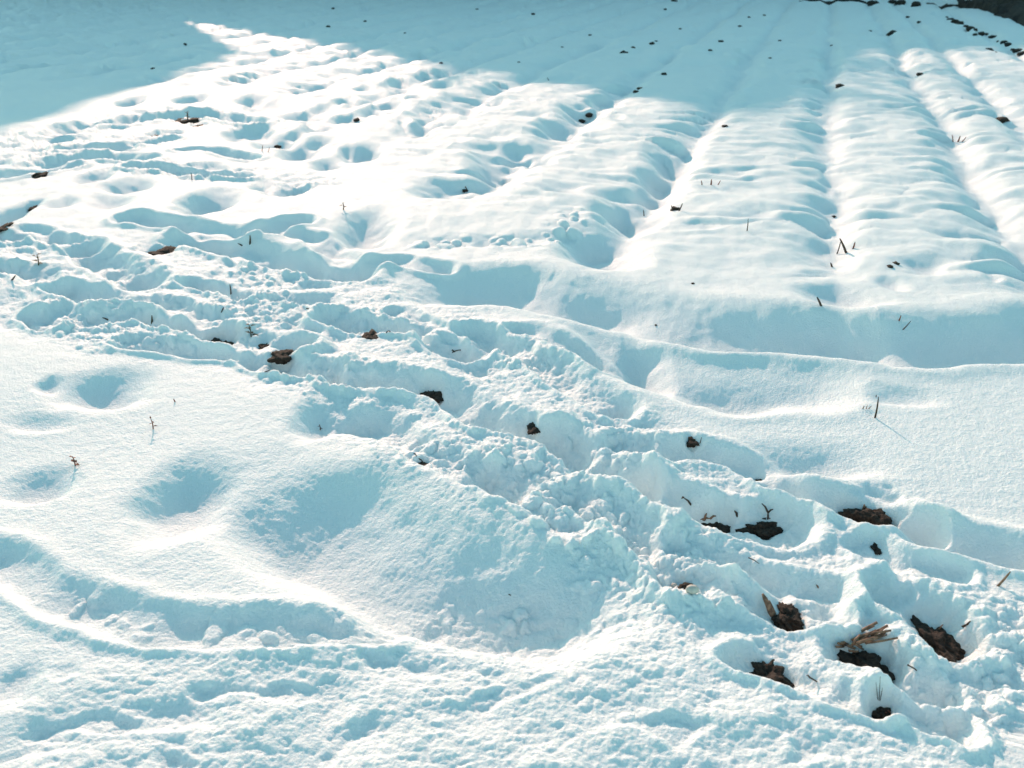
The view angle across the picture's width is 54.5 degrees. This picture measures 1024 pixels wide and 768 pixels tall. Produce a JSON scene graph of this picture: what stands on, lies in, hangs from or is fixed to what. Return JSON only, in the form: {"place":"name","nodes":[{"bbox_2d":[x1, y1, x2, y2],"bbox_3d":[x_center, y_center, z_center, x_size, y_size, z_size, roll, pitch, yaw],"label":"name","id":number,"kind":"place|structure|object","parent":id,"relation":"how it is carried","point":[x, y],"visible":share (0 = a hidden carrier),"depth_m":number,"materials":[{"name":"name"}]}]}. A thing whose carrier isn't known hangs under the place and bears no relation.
{"place":"outdoors","nodes":[
{"label":"outdoors","id":0,"kind":"place"},
{"bbox_2d":[0,0,1023,767],"bbox_3d":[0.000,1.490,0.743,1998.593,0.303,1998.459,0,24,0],"label":"snow field","id":1,"kind":"structure","parent":0,"point":[234,556],"depth_m":4.01,"materials":[{"name":"white"}]},
{"bbox_2d":[0,222,13,231],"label":"earth patch","id":2,"kind":"object","parent":1,"relation":"on","point":[3,227],"visible":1,"depth_m":6.03,"materials":[{"name":"soil"}]},
{"bbox_2d":[31,171,48,178],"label":"earth patch","id":3,"kind":"object","parent":1,"relation":"on","point":[39,175],"visible":0.9,"depth_m":7.41,"materials":[{"name":"soil"}]},
{"bbox_2d":[69,455,78,465],"bbox_3d":[-1.482,0.267,3.374,0.037,0.053,0.024,9,25,19],"label":"weed","id":4,"kind":"object","parent":1,"relation":"on","point":[74,461],"visible":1,"depth_m":3.37,"materials":[{"name":"brown plant"}]},
{"bbox_2d":[148,246,175,255],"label":"earth patch","id":5,"kind":"object","parent":1,"relation":"on","point":[166,250],"visible":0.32,"depth_m":5.71,"materials":[{"name":"soil"}]},
{"bbox_2d":[174,118,198,123],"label":"earth patch","id":6,"kind":"object","parent":1,"relation":"on","point":[192,120],"visible":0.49,"depth_m":9.91,"materials":[{"name":"soil"}]},
{"bbox_2d":[211,337,233,344],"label":"earth patch","id":7,"kind":"object","parent":1,"relation":"on","point":[214,339],"visible":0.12,"depth_m":4.53,"materials":[{"name":"soil"}]},
{"bbox_2d":[245,324,257,336],"bbox_3d":[-1.168,-0.233,4.465,0.070,0.078,0.042,0,24,0],"label":"weed","id":8,"kind":"object","parent":1,"relation":"on","point":[249,328],"visible":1,"depth_m":4.46,"materials":[{"name":"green plant"}]},
{"bbox_2d":[258,343,268,349],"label":"earth patch","id":9,"kind":"object","parent":1,"relation":"on","point":[261,346],"visible":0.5,"depth_m":4.41,"materials":[{"name":"soil"}]},
{"bbox_2d":[267,349,293,364],"bbox_3d":[-0.971,-0.115,4.211,0.134,0.050,0.134,-19,30,-36],"label":"earth patch","id":10,"kind":"object","parent":1,"relation":"on","point":[283,357],"visible":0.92,"depth_m":4.18,"materials":[{"name":"soil"}]},
{"bbox_2d":[362,329,377,338],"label":"earth patch","id":11,"kind":"object","parent":1,"relation":"on","point":[371,334],"visible":0.77,"depth_m":4.41,"materials":[{"name":"soil"}]},
{"bbox_2d":[419,390,443,402],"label":"earth patch","id":12,"kind":"object","parent":1,"relation":"on","point":[436,396],"visible":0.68,"depth_m":3.97,"materials":[{"name":"soil"}]},
{"bbox_2d":[527,422,540,434],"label":"earth patch","id":13,"kind":"object","parent":1,"relation":"on","point":[532,428],"visible":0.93,"depth_m":3.64,"materials":[{"name":"soil"}]},
{"bbox_2d":[670,206,679,210],"bbox_3d":[1.088,-1.154,6.610,0.073,0.048,0.091,5,24,11],"label":"earth clod","id":14,"kind":"object","parent":1,"relation":"on","point":[676,208],"visible":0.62,"depth_m":6.58,"materials":[{"name":"soil"}]},
{"bbox_2d":[677,582,692,589],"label":"earth patch","id":15,"kind":"object","parent":1,"relation":"on","point":[684,585],"visible":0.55,"depth_m":2.78,"materials":[{"name":"soil"}]},
{"bbox_2d":[686,436,699,447],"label":"earth patch","id":16,"kind":"object","parent":1,"relation":"on","point":[691,442],"visible":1,"depth_m":3.55,"materials":[{"name":"soil"}]},
{"bbox_2d":[700,513,715,520],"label":"straw bits","id":17,"kind":"object","parent":1,"relation":"on","point":[705,518],"visible":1,"depth_m":3.20,"materials":[{"name":"brown plant"}]},
{"bbox_2d":[701,522,730,532],"bbox_3d":[0.646,0.470,3.195,0.151,0.049,0.095,0,24,0],"label":"earth patch","id":18,"kind":"object","parent":1,"relation":"on","point":[722,527],"visible":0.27,"depth_m":3.19,"materials":[{"name":"soil"}]},
{"bbox_2d":[735,521,782,539],"bbox_3d":[0.797,0.465,3.162,0.166,0.053,0.105,8,25,18],"label":"earth patch","id":19,"kind":"object","parent":1,"relation":"on","point":[762,530],"visible":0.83,"depth_m":3.14,"materials":[{"name":"soil"}]},
{"bbox_2d":[762,504,772,519],"bbox_3d":[0.823,0.410,3.167,0.077,0.072,0.008,0,24,0],"label":"forked stalk","id":20,"kind":"object","parent":19,"relation":"on","point":[767,511],"visible":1,"depth_m":3.16,"materials":[{"name":"brown plant"}]},
{"bbox_2d":[749,659,794,687],"bbox_3d":[0.643,0.735,2.470,0.123,0.069,0.177,0,24,0],"label":"earth patch","id":21,"kind":"object","parent":1,"relation":"on","point":[770,670],"visible":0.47,"depth_m":2.47,"materials":[{"name":"soil"}]},
{"bbox_2d":[771,602,803,631],"bbox_3d":[0.740,0.629,2.695,0.092,0.047,0.125,0,24,0],"label":"earth patch","id":22,"kind":"object","parent":1,"relation":"on","point":[787,618],"visible":0.93,"depth_m":2.67,"materials":[{"name":"soil"}]},
{"bbox_2d":[762,593,775,617],"bbox_3d":[0.700,0.608,2.693,0.056,0.083,0.019,13,27,27],"label":"broken stalk","id":23,"kind":"object","parent":22,"relation":"on","point":[770,608],"visible":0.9,"depth_m":2.69,"materials":[{"name":"plant"}]},
{"bbox_2d":[799,0,866,4],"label":"ditch edge","id":24,"kind":"object","parent":1,"relation":"on","point":[834,1],"visible":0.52,"depth_m":28.98,"materials":[{"name":"black soil"}]},
{"bbox_2d":[839,238,846,252],"bbox_3d":[1.939,-0.792,5.805,0.073,0.120,0.013,0,24,0],"label":"dry stalk","id":25,"kind":"object","parent":1,"relation":"on","point":[843,245],"visible":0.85,"depth_m":5.80,"materials":[{"name":"brown plant"}]},
{"bbox_2d":[838,508,891,524],"bbox_3d":[1.142,0.448,3.203,0.243,0.115,0.215,0,24,0],"label":"earth patch","id":26,"kind":"object","parent":1,"relation":"on","point":[879,516],"visible":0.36,"depth_m":3.16,"materials":[{"name":"soil"}]},
{"bbox_2d":[837,649,895,683],"bbox_3d":[0.894,0.726,2.546,0.188,0.108,0.234,0,24,0],"label":"earth patch","id":27,"kind":"object","parent":1,"relation":"on","point":[863,658],"visible":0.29,"depth_m":2.51,"materials":[{"name":"soil"}]},
{"bbox_2d":[835,621,897,652],"bbox_3d":[0.901,0.652,2.550,0.159,0.066,0.072,-2,24,-5],"label":"straw bundle","id":28,"kind":"object","parent":27,"relation":"on","point":[866,639],"visible":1,"depth_m":2.54,"materials":[{"name":"brown plant"}]},
{"bbox_2d":[867,0,878,5],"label":"earth clump","id":29,"kind":"object","parent":1,"relation":"on","point":[871,2],"visible":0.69,"depth_m":27.92,"materials":[{"name":"black soil"}]},
{"bbox_2d":[870,543,881,554],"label":"earth patch","id":30,"kind":"object","parent":1,"relation":"on","point":[875,548],"visible":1,"depth_m":2.96,"materials":[{"name":"soil"}]},
{"bbox_2d":[874,397,878,417],"bbox_3d":[1.355,0.100,3.701,0.008,0.116,0.007,0,24,0],"label":"dry stalk","id":31,"kind":"object","parent":1,"relation":"on","point":[876,408],"visible":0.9,"depth_m":3.70,"materials":[{"name":"brown plant"}]},
{"bbox_2d":[871,706,890,718],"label":"earth patch","id":32,"kind":"object","parent":1,"relation":"on","point":[879,712],"visible":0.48,"depth_m":2.34,"materials":[{"name":"soil"}]},
{"bbox_2d":[886,30,896,35],"bbox_3d":[7.392,-6.811,19.333,0.232,0.131,0.211,-13,27,-27],"label":"earth clod","id":33,"kind":"object","parent":1,"relation":"on","point":[891,32],"visible":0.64,"depth_m":19.28,"materials":[{"name":"black soil"}]},
{"bbox_2d":[894,0,905,4],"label":"earth clump","id":34,"kind":"object","parent":1,"relation":"on","point":[900,2],"visible":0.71,"depth_m":28.50,"materials":[{"name":"black soil"}]},
{"bbox_2d":[911,1,920,6],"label":"earth clump","id":35,"kind":"object","parent":1,"relation":"on","point":[915,3],"visible":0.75,"depth_m":26.86,"materials":[{"name":"black soil"}]},
{"bbox_2d":[910,615,965,662],"bbox_3d":[1.134,0.699,2.665,0.178,0.094,0.227,11,26,23],"label":"earth patch","id":36,"kind":"object","parent":1,"relation":"on","point":[942,642],"visible":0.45,"depth_m":2.63,"materials":[{"name":"soil"}]},
{"bbox_2d":[926,2,957,8],"bbox_3d":[11.940,-10.353,27.418,0.385,0.244,1.977,-4,24,-10],"label":"ditch edge","id":37,"kind":"object","parent":1,"relation":"on","point":[946,5],"visible":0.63,"depth_m":27.29,"materials":[{"name":"black soil"}]},
{"bbox_2d":[966,26,974,31],"bbox_3d":[9.047,-7.011,19.648,0.167,0.111,0.224,11,26,23],"label":"earth clod","id":38,"kind":"object","parent":1,"relation":"on","point":[968,28],"visible":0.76,"depth_m":19.60,"materials":[{"name":"black soil"}]},
{"bbox_2d":[995,117,1009,122],"bbox_3d":[4.860,-2.609,9.870,0.139,0.088,0.180,2,24,4],"label":"earth clod","id":39,"kind":"object","parent":1,"relation":"on","point":[1003,119],"visible":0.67,"depth_m":9.80,"materials":[{"name":"soil"}]},
{"bbox_2d":[996,571,1010,585],"bbox_3d":[1.343,0.541,2.729,0.038,0.066,0.008,0,24,0],"label":"dry stalk","id":40,"kind":"object","parent":1,"relation":"on","point":[1002,580],"visible":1,"depth_m":2.73,"materials":[{"name":"plant"}]},
{"bbox_2d":[1012,48,1021,52],"bbox_3d":[8.439,-5.538,16.595,0.181,0.107,0.175,-19,30,-36],"label":"earth clod","id":41,"kind":"object","parent":1,"relation":"on","point":[1016,50],"visible":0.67,"depth_m":16.56,"materials":[{"name":"black soil"}]},
{"bbox_2d":[686,584,698,593],"bbox_3d":[0.481,0.548,2.652,0.036,0.025,0.028,0,24,0],"label":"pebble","id":42,"kind":"object","parent":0,"point":[692,589],"visible":1,"depth_m":2.64,"materials":[{"name":"white stone"}]},
{"bbox_2d":[957,0,1023,25],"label":"earth bank","id":43,"kind":"structure","parent":0,"point":[1013,11],"depth_m":24.47,"materials":[{"name":"black soil"}]}
]}

